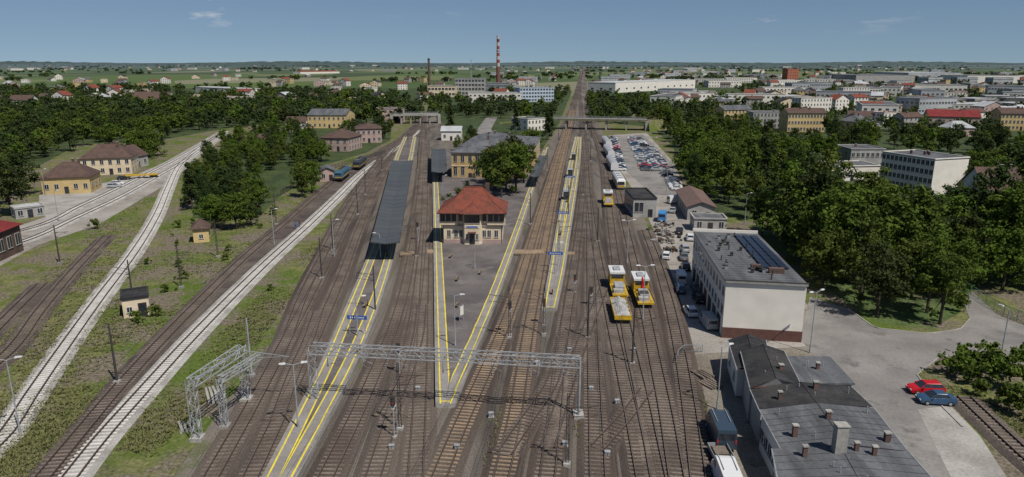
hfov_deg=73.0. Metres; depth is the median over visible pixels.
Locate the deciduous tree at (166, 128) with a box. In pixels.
[159,123,172,135]
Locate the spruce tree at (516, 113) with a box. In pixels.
[510,103,520,132]
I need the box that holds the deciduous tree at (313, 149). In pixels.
[303,136,318,159]
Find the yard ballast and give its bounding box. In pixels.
[174,67,657,476]
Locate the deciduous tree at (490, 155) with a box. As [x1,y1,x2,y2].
[477,146,502,189]
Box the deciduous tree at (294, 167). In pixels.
[288,161,302,188]
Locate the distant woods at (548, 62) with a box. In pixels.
[0,61,997,63]
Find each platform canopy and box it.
[370,160,412,256]
[431,148,446,180]
[530,155,547,186]
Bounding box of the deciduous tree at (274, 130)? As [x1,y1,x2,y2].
[268,124,280,134]
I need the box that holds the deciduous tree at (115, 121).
[104,116,124,127]
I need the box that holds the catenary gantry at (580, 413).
[307,342,583,419]
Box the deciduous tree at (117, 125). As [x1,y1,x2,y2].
[113,123,122,138]
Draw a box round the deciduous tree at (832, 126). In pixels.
[823,117,843,136]
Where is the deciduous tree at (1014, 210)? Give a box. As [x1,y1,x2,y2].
[978,178,1023,275]
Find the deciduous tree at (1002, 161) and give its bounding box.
[994,158,1016,166]
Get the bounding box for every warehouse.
[167,68,177,70]
[195,86,259,92]
[219,68,228,70]
[293,70,339,73]
[307,107,354,127]
[468,92,521,101]
[486,82,515,91]
[519,77,537,82]
[588,79,694,92]
[599,76,619,81]
[608,74,629,79]
[630,72,647,76]
[650,93,689,104]
[658,88,696,93]
[659,92,713,100]
[661,73,680,76]
[667,91,716,92]
[672,70,686,72]
[694,78,723,83]
[703,80,741,86]
[712,97,735,102]
[724,69,735,72]
[724,77,752,82]
[725,93,785,103]
[744,74,765,78]
[750,69,763,71]
[758,87,804,94]
[766,74,781,78]
[767,79,802,85]
[785,82,810,88]
[785,95,807,97]
[801,82,832,89]
[803,79,835,81]
[816,90,870,96]
[819,75,830,78]
[827,72,845,74]
[830,74,914,81]
[856,100,898,111]
[869,87,880,91]
[874,72,960,76]
[879,86,902,95]
[890,80,912,82]
[896,96,957,113]
[911,88,945,96]
[915,84,967,91]
[917,77,942,83]
[929,69,944,71]
[940,75,1019,82]
[951,77,977,83]
[951,102,1001,109]
[960,83,977,87]
[961,97,994,101]
[980,95,1023,101]
[984,85,1023,94]
[985,77,1013,83]
[994,72,1012,74]
[999,97,1023,101]
[999,101,1016,105]
[1002,91,1023,94]
[1004,88,1023,91]
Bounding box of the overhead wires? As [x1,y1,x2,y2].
[6,112,660,476]
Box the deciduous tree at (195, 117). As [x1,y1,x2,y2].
[186,107,209,129]
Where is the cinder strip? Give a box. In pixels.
[191,133,418,324]
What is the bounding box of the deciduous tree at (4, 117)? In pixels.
[0,115,11,122]
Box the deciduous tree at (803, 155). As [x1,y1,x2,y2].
[783,142,808,165]
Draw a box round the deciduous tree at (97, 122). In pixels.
[92,115,106,139]
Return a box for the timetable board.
[459,304,463,321]
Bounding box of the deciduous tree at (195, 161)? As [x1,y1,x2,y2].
[190,158,200,168]
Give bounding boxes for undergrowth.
[1,88,417,166]
[193,122,390,217]
[428,91,571,146]
[590,80,1023,130]
[598,113,1023,242]
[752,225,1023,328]
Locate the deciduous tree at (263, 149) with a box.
[253,140,267,163]
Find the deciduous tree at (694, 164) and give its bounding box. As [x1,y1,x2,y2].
[685,151,707,183]
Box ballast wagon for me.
[610,296,631,322]
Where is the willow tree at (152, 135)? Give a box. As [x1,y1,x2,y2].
[142,127,166,155]
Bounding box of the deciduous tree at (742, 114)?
[736,112,750,127]
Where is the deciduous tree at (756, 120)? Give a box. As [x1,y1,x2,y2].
[753,115,763,129]
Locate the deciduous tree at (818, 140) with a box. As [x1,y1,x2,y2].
[806,133,825,152]
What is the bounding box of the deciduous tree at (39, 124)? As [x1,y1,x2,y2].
[21,113,50,142]
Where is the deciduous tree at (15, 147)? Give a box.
[7,141,26,159]
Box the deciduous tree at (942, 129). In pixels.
[930,126,948,143]
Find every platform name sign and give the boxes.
[347,315,366,333]
[548,252,562,257]
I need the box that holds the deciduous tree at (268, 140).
[261,132,275,147]
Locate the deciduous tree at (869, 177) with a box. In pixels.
[853,165,901,197]
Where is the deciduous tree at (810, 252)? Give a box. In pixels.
[798,228,858,285]
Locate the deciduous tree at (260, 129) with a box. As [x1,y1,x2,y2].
[256,123,263,133]
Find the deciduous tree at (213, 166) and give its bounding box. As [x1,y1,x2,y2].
[207,161,216,172]
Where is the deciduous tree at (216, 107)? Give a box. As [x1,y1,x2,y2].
[210,104,225,110]
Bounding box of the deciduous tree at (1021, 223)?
[1000,219,1023,274]
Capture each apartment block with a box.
[376,107,404,122]
[746,110,779,127]
[791,96,832,110]
[838,86,869,90]
[879,149,969,194]
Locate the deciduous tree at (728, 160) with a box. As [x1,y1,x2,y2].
[711,143,745,198]
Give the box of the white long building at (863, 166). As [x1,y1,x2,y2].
[811,160,880,180]
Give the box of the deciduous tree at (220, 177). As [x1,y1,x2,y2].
[210,166,232,187]
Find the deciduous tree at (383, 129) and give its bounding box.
[380,123,391,136]
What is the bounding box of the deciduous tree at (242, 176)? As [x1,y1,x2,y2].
[232,173,250,188]
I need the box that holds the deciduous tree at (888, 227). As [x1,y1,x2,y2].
[835,183,925,271]
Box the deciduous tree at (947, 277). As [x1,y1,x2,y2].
[915,248,969,324]
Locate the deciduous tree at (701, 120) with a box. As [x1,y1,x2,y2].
[688,116,707,128]
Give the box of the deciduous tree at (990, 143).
[975,139,997,151]
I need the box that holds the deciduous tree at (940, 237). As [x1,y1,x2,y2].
[901,221,954,312]
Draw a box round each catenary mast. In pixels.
[53,225,69,263]
[108,323,133,383]
[111,260,131,287]
[175,245,193,288]
[201,220,219,257]
[245,318,270,377]
[273,195,285,224]
[318,237,335,278]
[330,214,344,250]
[347,185,358,214]
[355,265,375,309]
[396,363,424,430]
[401,221,418,256]
[489,287,511,338]
[518,193,531,224]
[524,284,545,336]
[557,185,568,211]
[558,220,569,251]
[563,393,598,467]
[585,287,609,337]
[589,207,598,241]
[630,308,656,364]
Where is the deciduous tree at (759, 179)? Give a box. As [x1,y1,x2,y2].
[743,171,768,210]
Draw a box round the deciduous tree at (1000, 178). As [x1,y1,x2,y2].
[962,164,1023,240]
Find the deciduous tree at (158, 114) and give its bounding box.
[154,112,167,117]
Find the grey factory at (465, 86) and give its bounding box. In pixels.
[455,78,485,94]
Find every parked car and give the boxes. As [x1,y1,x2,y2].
[106,183,121,187]
[110,180,124,184]
[117,175,130,179]
[651,166,661,170]
[661,172,673,176]
[661,251,671,259]
[669,207,676,212]
[671,185,681,189]
[675,227,683,234]
[675,283,685,293]
[679,244,689,251]
[679,252,688,260]
[681,262,690,270]
[682,305,698,316]
[685,233,693,240]
[690,282,699,291]
[692,292,704,303]
[905,379,946,393]
[915,389,957,406]
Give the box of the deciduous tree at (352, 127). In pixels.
[347,122,355,131]
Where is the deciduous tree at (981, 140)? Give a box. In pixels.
[971,136,990,149]
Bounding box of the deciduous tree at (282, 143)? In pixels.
[276,134,288,159]
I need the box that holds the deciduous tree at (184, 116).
[179,114,190,129]
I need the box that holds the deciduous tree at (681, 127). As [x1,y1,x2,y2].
[671,119,697,140]
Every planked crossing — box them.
[400,251,413,255]
[514,250,544,254]
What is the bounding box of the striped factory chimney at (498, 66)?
[496,36,499,81]
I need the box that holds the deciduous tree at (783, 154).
[773,149,791,172]
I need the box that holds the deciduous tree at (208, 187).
[191,183,220,203]
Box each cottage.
[237,133,265,143]
[284,115,307,128]
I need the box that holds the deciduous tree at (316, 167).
[309,159,322,174]
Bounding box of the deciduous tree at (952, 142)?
[934,130,961,154]
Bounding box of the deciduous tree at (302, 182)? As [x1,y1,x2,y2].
[290,163,310,196]
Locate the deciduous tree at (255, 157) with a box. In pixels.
[246,147,262,168]
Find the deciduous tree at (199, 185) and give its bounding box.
[192,174,209,194]
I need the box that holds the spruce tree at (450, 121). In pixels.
[445,101,454,125]
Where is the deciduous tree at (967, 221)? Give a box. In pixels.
[940,213,994,257]
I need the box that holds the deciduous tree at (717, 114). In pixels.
[713,111,724,124]
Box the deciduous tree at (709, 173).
[697,161,716,179]
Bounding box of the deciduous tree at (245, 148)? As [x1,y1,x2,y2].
[237,139,252,161]
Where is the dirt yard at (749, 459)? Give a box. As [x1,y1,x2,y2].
[695,346,814,476]
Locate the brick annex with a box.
[123,144,148,166]
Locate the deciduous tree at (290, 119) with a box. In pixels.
[284,117,295,133]
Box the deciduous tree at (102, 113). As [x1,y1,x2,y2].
[96,111,106,118]
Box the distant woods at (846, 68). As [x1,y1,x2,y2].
[703,67,1023,68]
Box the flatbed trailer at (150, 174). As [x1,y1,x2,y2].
[125,173,158,176]
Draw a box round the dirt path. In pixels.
[0,130,227,265]
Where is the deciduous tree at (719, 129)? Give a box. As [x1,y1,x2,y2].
[708,125,722,137]
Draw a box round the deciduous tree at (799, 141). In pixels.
[793,137,806,144]
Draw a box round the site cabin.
[9,202,45,219]
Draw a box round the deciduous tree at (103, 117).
[99,113,110,124]
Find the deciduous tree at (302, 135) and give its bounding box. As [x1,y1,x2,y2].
[297,129,310,143]
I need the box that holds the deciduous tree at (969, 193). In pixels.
[939,185,989,239]
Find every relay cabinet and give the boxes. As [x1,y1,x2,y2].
[488,411,493,417]
[562,440,567,446]
[605,450,610,455]
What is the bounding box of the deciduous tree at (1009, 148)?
[998,143,1019,158]
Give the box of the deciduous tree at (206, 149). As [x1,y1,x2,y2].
[200,146,214,159]
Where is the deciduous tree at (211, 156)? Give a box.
[200,147,219,167]
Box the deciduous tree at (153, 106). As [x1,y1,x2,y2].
[146,105,161,115]
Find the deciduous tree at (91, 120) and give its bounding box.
[85,114,95,122]
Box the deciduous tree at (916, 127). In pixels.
[909,121,924,141]
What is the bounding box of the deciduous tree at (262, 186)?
[251,178,274,199]
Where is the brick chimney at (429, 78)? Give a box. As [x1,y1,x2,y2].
[427,58,430,85]
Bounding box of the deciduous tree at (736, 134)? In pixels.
[727,127,744,142]
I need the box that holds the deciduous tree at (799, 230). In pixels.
[757,186,850,266]
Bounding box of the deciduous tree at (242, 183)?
[230,178,250,193]
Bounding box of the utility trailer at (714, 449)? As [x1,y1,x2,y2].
[707,442,734,459]
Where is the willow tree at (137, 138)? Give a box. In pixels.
[119,126,159,157]
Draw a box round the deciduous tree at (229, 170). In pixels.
[226,167,234,178]
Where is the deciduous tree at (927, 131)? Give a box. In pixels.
[917,126,939,144]
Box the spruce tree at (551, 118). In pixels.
[546,103,555,129]
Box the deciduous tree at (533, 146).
[520,139,540,182]
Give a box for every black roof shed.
[727,333,766,395]
[740,344,799,420]
[748,380,873,442]
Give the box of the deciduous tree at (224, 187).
[204,166,238,201]
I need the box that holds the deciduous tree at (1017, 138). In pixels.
[1012,135,1023,145]
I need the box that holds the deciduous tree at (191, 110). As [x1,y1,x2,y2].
[184,109,196,125]
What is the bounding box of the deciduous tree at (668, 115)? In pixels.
[660,107,675,133]
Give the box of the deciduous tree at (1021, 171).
[995,162,1023,227]
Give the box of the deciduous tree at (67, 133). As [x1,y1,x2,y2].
[55,126,77,150]
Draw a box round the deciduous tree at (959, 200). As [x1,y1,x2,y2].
[934,191,982,242]
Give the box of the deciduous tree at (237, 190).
[226,187,249,211]
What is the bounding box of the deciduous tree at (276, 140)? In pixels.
[261,134,285,145]
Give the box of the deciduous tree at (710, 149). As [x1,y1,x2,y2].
[698,138,731,167]
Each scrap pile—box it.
[646,226,669,232]
[650,237,674,243]
[655,220,674,226]
[657,231,682,240]
[663,246,679,251]
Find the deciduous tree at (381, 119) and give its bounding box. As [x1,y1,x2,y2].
[376,115,385,124]
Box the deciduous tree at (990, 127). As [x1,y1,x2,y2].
[975,124,996,135]
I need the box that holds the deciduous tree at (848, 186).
[829,182,882,269]
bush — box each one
[86,218,100,226]
[128,309,141,319]
[133,315,144,322]
[145,303,164,313]
[160,283,168,292]
[171,219,180,226]
[178,270,189,278]
[221,251,228,258]
[269,204,278,213]
[935,351,966,372]
[952,343,1005,372]
[952,358,993,382]
[953,347,986,372]
[954,297,970,310]
[956,342,973,363]
[972,377,993,394]
[978,339,1005,362]
[986,351,1015,376]
[991,355,1023,381]
[994,381,1022,402]
[1000,383,1023,410]
[1002,342,1023,366]
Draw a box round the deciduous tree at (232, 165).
[226,162,242,176]
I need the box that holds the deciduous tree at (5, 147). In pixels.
[0,139,15,152]
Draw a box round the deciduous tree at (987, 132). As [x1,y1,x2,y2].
[977,130,991,137]
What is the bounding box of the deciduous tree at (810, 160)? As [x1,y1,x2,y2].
[785,153,845,184]
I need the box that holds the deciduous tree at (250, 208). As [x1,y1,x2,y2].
[240,201,262,225]
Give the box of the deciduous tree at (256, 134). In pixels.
[253,131,261,141]
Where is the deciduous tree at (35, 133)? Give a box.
[25,130,53,153]
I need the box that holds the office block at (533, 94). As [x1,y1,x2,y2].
[515,87,553,101]
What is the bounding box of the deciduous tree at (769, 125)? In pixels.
[760,119,780,137]
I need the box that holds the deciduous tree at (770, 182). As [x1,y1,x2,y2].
[738,167,781,208]
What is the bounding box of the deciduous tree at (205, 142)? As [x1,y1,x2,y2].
[200,139,209,156]
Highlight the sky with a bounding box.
[0,0,1023,62]
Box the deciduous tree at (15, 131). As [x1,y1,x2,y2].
[5,124,31,141]
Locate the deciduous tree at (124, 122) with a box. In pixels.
[122,119,132,131]
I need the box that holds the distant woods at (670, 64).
[111,63,1023,64]
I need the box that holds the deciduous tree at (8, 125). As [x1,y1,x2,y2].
[0,119,20,132]
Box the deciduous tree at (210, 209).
[189,194,226,225]
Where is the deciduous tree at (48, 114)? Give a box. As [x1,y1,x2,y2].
[43,108,57,118]
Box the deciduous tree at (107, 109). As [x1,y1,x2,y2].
[98,106,116,115]
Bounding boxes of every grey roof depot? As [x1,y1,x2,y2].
[759,402,907,476]
[771,421,931,476]
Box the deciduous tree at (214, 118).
[201,107,220,125]
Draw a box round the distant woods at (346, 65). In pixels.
[101,64,577,65]
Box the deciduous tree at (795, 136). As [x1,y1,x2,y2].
[781,135,802,146]
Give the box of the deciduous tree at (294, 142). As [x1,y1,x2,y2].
[286,138,304,160]
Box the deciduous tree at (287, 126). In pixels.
[283,118,291,131]
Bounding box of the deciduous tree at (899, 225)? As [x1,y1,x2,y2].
[878,206,903,251]
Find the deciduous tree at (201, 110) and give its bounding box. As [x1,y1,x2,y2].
[197,107,205,123]
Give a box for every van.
[657,209,666,220]
[666,195,676,203]
[675,268,686,283]
[698,310,718,329]
[705,408,736,449]
[711,454,742,476]
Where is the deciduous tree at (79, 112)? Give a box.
[61,109,87,117]
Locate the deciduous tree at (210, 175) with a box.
[206,169,216,183]
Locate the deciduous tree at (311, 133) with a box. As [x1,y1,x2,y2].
[304,127,317,137]
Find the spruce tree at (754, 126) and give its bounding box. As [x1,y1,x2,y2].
[747,124,756,168]
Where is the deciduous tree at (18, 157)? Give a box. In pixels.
[3,151,41,194]
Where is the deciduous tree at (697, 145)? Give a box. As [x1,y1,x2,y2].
[678,142,705,159]
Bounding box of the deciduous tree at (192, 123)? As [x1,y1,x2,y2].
[185,112,194,127]
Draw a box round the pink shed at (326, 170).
[318,164,335,181]
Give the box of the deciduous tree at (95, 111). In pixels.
[87,107,106,116]
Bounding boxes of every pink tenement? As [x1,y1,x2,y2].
[320,126,361,151]
[354,121,381,142]
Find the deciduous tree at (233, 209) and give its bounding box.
[214,191,255,229]
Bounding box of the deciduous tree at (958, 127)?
[954,123,967,138]
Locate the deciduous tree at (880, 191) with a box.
[851,181,909,223]
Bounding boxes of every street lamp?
[0,355,21,434]
[271,208,277,243]
[279,361,306,427]
[332,219,338,255]
[355,295,365,335]
[454,293,464,345]
[554,242,563,273]
[624,219,635,262]
[636,264,654,318]
[716,343,733,408]
[809,289,824,352]
[998,304,1009,350]
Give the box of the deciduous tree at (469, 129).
[465,125,472,135]
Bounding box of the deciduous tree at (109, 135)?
[95,128,116,143]
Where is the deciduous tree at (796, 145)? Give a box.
[793,142,821,180]
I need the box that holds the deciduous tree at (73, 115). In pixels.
[65,111,83,118]
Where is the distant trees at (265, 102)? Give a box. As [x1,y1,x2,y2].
[0,63,1023,132]
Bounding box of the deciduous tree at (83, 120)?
[71,117,92,138]
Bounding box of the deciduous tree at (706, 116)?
[704,114,718,120]
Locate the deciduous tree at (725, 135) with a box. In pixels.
[709,132,734,146]
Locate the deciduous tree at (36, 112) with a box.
[29,110,46,119]
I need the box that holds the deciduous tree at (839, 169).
[832,165,856,192]
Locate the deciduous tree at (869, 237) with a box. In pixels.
[832,205,899,293]
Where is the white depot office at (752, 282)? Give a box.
[691,228,808,342]
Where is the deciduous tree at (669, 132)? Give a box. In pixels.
[665,124,675,138]
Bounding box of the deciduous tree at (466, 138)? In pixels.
[462,133,470,143]
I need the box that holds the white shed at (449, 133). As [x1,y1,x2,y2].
[440,126,462,140]
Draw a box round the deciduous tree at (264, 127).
[261,121,267,132]
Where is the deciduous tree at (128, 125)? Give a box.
[119,120,134,133]
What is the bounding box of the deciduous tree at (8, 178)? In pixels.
[0,156,35,214]
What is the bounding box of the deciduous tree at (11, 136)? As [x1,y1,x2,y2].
[8,133,17,142]
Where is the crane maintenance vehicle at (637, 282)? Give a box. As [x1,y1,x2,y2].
[630,271,653,306]
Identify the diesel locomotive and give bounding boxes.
[334,165,350,180]
[353,156,366,168]
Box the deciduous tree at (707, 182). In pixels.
[687,173,718,194]
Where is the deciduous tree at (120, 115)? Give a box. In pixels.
[114,111,123,120]
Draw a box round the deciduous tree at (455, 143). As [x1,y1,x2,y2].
[453,136,459,147]
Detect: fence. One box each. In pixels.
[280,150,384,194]
[676,344,702,361]
[963,283,1023,321]
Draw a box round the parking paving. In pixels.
[918,406,1005,476]
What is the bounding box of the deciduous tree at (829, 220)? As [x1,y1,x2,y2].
[806,185,863,276]
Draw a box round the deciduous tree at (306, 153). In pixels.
[302,146,314,159]
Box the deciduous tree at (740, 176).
[714,158,748,190]
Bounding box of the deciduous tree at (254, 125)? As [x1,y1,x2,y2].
[248,122,258,133]
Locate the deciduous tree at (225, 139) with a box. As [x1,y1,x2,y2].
[220,136,228,143]
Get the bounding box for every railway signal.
[390,395,397,437]
[396,343,401,372]
[509,301,511,334]
[542,298,545,326]
[573,274,576,291]
[590,286,592,305]
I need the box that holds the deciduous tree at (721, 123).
[719,114,730,129]
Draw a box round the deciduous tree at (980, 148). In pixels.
[974,146,984,152]
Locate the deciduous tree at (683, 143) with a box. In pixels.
[674,139,694,158]
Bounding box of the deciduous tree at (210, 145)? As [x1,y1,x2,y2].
[207,142,217,155]
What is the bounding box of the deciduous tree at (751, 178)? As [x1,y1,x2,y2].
[739,170,780,188]
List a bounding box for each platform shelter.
[563,189,569,199]
[568,168,572,175]
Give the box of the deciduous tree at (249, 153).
[247,146,261,163]
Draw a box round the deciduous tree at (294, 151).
[289,143,304,159]
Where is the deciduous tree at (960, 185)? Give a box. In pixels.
[951,179,969,198]
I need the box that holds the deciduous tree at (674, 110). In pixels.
[670,107,680,124]
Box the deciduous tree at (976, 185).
[970,177,992,202]
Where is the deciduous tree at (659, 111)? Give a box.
[650,103,666,119]
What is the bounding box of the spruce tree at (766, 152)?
[759,139,773,179]
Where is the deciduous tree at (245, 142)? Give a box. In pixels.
[238,139,254,156]
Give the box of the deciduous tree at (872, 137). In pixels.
[863,135,879,145]
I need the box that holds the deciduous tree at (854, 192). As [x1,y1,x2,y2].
[841,190,864,205]
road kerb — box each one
[848,308,970,333]
[916,355,1011,426]
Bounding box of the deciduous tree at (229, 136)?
[225,134,234,140]
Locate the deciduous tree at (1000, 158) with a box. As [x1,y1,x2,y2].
[986,156,1007,165]
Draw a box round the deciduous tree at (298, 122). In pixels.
[289,116,304,128]
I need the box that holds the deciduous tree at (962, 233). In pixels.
[943,223,992,283]
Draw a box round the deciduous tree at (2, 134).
[0,131,18,146]
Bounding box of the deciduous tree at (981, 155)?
[968,151,999,166]
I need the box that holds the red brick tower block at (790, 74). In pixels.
[782,69,798,79]
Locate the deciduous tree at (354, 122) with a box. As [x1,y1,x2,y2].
[349,118,359,126]
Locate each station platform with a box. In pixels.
[262,137,416,476]
[432,147,548,407]
[541,137,581,311]
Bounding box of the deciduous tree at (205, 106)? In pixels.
[200,103,213,112]
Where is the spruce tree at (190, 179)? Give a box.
[179,162,200,208]
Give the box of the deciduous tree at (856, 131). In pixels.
[835,126,871,143]
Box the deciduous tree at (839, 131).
[824,127,853,147]
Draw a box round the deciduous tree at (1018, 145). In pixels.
[1012,140,1022,148]
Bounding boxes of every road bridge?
[390,111,440,123]
[545,116,648,130]
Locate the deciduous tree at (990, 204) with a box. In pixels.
[976,187,1019,259]
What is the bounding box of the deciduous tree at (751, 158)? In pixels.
[736,128,769,186]
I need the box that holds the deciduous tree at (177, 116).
[170,112,189,131]
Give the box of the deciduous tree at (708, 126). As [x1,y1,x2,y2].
[703,117,718,134]
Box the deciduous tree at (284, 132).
[280,125,288,140]
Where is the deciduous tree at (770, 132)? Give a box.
[760,129,778,144]
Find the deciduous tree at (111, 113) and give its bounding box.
[107,111,117,119]
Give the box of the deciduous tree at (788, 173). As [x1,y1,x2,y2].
[762,157,810,243]
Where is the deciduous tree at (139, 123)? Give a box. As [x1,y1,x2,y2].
[132,118,151,133]
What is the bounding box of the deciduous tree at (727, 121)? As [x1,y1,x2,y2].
[722,115,736,134]
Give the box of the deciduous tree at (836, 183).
[833,179,849,195]
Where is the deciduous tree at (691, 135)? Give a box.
[684,127,709,150]
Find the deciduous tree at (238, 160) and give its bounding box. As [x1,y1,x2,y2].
[235,157,244,168]
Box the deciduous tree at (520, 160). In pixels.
[504,142,534,193]
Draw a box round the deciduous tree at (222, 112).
[218,104,229,123]
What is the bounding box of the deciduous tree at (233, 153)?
[228,148,240,161]
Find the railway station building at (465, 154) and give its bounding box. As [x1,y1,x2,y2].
[450,131,540,177]
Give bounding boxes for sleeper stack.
[177,418,200,434]
[204,384,224,394]
[206,391,226,404]
[690,369,714,379]
[698,377,723,389]
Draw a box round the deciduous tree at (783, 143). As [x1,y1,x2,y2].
[776,135,810,168]
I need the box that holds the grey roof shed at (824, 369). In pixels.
[788,356,854,385]
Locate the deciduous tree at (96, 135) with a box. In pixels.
[93,126,103,141]
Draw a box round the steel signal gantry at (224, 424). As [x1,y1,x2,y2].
[184,344,289,442]
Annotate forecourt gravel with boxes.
[39,138,206,224]
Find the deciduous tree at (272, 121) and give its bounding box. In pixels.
[262,117,283,129]
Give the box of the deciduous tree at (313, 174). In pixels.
[301,160,321,192]
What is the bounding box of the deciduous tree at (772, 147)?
[756,133,777,165]
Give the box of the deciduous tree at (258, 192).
[242,173,270,214]
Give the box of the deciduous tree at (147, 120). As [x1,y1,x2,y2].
[139,117,153,136]
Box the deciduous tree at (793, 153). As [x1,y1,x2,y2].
[778,145,805,179]
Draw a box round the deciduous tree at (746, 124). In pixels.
[737,117,750,133]
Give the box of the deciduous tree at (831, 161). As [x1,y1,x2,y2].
[811,145,854,195]
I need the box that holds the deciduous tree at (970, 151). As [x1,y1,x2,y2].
[965,149,979,162]
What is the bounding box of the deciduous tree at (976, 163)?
[964,158,995,173]
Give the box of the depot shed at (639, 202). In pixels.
[624,187,657,217]
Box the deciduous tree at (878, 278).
[843,239,918,315]
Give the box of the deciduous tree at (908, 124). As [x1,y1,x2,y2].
[898,122,913,140]
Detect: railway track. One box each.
[0,131,228,457]
[0,235,116,372]
[0,282,52,339]
[20,134,218,232]
[22,138,218,244]
[25,131,412,476]
[58,130,419,476]
[191,124,418,476]
[232,126,420,476]
[260,310,328,420]
[272,152,386,341]
[306,116,426,476]
[353,139,431,476]
[371,304,431,416]
[395,227,436,476]
[425,71,580,476]
[480,70,582,476]
[486,336,572,456]
[526,69,589,476]
[530,278,610,449]
[576,162,618,476]
[584,107,666,476]
[585,194,656,476]
[585,387,656,453]
[605,154,688,476]
[637,229,713,476]
[953,395,1023,473]
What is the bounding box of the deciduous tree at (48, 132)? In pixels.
[27,127,52,143]
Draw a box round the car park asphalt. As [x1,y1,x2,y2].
[616,135,677,194]
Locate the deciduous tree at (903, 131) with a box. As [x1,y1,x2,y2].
[893,121,915,141]
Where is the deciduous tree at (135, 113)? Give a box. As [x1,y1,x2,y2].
[126,108,145,118]
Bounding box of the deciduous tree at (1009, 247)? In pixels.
[960,222,1023,289]
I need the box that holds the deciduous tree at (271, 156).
[265,149,277,169]
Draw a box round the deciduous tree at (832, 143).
[822,133,841,160]
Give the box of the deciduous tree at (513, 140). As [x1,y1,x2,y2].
[491,134,533,182]
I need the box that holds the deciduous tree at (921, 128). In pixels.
[914,127,928,138]
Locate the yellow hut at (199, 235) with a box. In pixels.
[190,218,210,242]
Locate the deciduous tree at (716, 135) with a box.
[708,130,726,143]
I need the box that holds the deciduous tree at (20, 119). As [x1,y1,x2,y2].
[13,114,26,132]
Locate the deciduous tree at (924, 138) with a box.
[917,134,931,144]
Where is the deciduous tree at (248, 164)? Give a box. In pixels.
[243,159,253,173]
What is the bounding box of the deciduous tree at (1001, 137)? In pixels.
[982,128,1014,148]
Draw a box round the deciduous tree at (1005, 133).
[995,126,1011,144]
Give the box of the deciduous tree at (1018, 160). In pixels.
[1007,148,1023,166]
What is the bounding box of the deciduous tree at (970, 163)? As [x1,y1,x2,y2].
[962,153,972,168]
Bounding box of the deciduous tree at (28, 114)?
[22,109,40,118]
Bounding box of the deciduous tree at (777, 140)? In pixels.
[772,134,786,153]
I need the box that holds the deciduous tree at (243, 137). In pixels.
[238,132,246,148]
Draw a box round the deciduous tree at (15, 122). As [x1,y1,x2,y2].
[9,119,22,131]
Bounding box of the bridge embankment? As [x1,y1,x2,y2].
[499,118,685,131]
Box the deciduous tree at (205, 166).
[195,159,211,180]
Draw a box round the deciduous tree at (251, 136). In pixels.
[248,133,258,148]
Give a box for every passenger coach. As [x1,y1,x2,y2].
[601,136,611,146]
[603,144,614,156]
[606,155,618,170]
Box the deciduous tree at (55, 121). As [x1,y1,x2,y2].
[41,117,64,136]
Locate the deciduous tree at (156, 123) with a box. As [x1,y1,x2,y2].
[150,116,166,132]
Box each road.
[477,117,496,133]
[609,133,807,353]
[802,292,1023,476]
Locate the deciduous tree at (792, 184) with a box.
[768,176,811,246]
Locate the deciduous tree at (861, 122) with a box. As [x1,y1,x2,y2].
[849,117,872,143]
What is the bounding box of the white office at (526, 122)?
[511,116,544,130]
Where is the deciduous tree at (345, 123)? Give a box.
[341,120,348,127]
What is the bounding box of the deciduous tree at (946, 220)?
[907,188,956,240]
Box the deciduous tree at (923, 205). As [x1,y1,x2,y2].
[881,183,957,241]
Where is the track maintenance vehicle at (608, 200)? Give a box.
[603,189,613,206]
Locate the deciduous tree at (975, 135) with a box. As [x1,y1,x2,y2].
[962,130,985,149]
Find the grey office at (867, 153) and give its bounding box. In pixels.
[836,144,885,167]
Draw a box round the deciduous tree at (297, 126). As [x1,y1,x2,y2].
[291,124,301,132]
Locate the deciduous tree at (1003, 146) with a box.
[997,145,1016,154]
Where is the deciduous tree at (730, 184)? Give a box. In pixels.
[710,173,746,203]
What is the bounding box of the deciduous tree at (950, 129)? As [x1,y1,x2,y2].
[936,123,963,150]
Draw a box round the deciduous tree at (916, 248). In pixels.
[884,238,943,298]
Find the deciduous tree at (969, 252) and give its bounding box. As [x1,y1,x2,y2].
[927,235,1004,292]
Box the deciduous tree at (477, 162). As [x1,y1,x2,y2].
[469,147,490,180]
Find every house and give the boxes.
[3,81,19,86]
[9,94,37,101]
[21,79,30,82]
[38,158,101,194]
[51,90,72,98]
[55,74,62,79]
[68,81,79,86]
[73,78,85,82]
[80,141,139,174]
[83,77,92,82]
[83,84,98,90]
[87,93,110,97]
[105,84,122,91]
[106,88,125,95]
[132,91,158,100]
[137,82,147,87]
[146,79,159,86]
[160,76,170,82]
[192,74,199,78]
[222,75,230,80]
[236,88,254,97]
[276,80,284,85]
[276,91,295,98]
[285,78,293,83]
[313,80,324,85]
[320,77,329,80]
[333,82,342,88]
[340,78,350,85]
[360,82,370,88]
[366,86,376,91]
[370,91,385,97]
[371,80,380,85]
[396,81,407,89]
[404,77,411,81]
[417,91,432,98]
[419,77,426,82]
[433,82,443,84]
[493,88,509,91]
[517,78,525,85]
[524,78,534,86]
[675,92,689,104]
[690,94,700,100]
[710,96,726,107]
[720,82,730,87]
[744,88,755,92]
[745,96,762,104]
[755,87,765,92]
[758,80,766,84]
[764,90,782,93]
[767,80,778,86]
[774,96,791,108]
[791,86,806,94]
[805,86,814,93]
[830,93,848,109]
[832,80,844,84]
[838,113,873,131]
[844,111,857,117]
[845,109,873,118]
[846,93,868,106]
[852,81,862,84]
[858,100,883,109]
[866,84,878,86]
[868,96,883,100]
[871,91,883,96]
[872,110,897,123]
[887,83,898,85]
[892,111,923,126]
[902,82,914,87]
[903,87,910,93]
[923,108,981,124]
[938,119,974,135]
[944,91,957,96]
[949,94,965,100]
[953,91,966,96]
[955,164,1023,191]
[961,106,986,117]
[971,83,985,91]
[972,100,1004,115]
[996,88,1003,94]
[1002,97,1023,101]
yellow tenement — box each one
[713,104,752,121]
[778,106,826,131]
[990,106,1023,129]

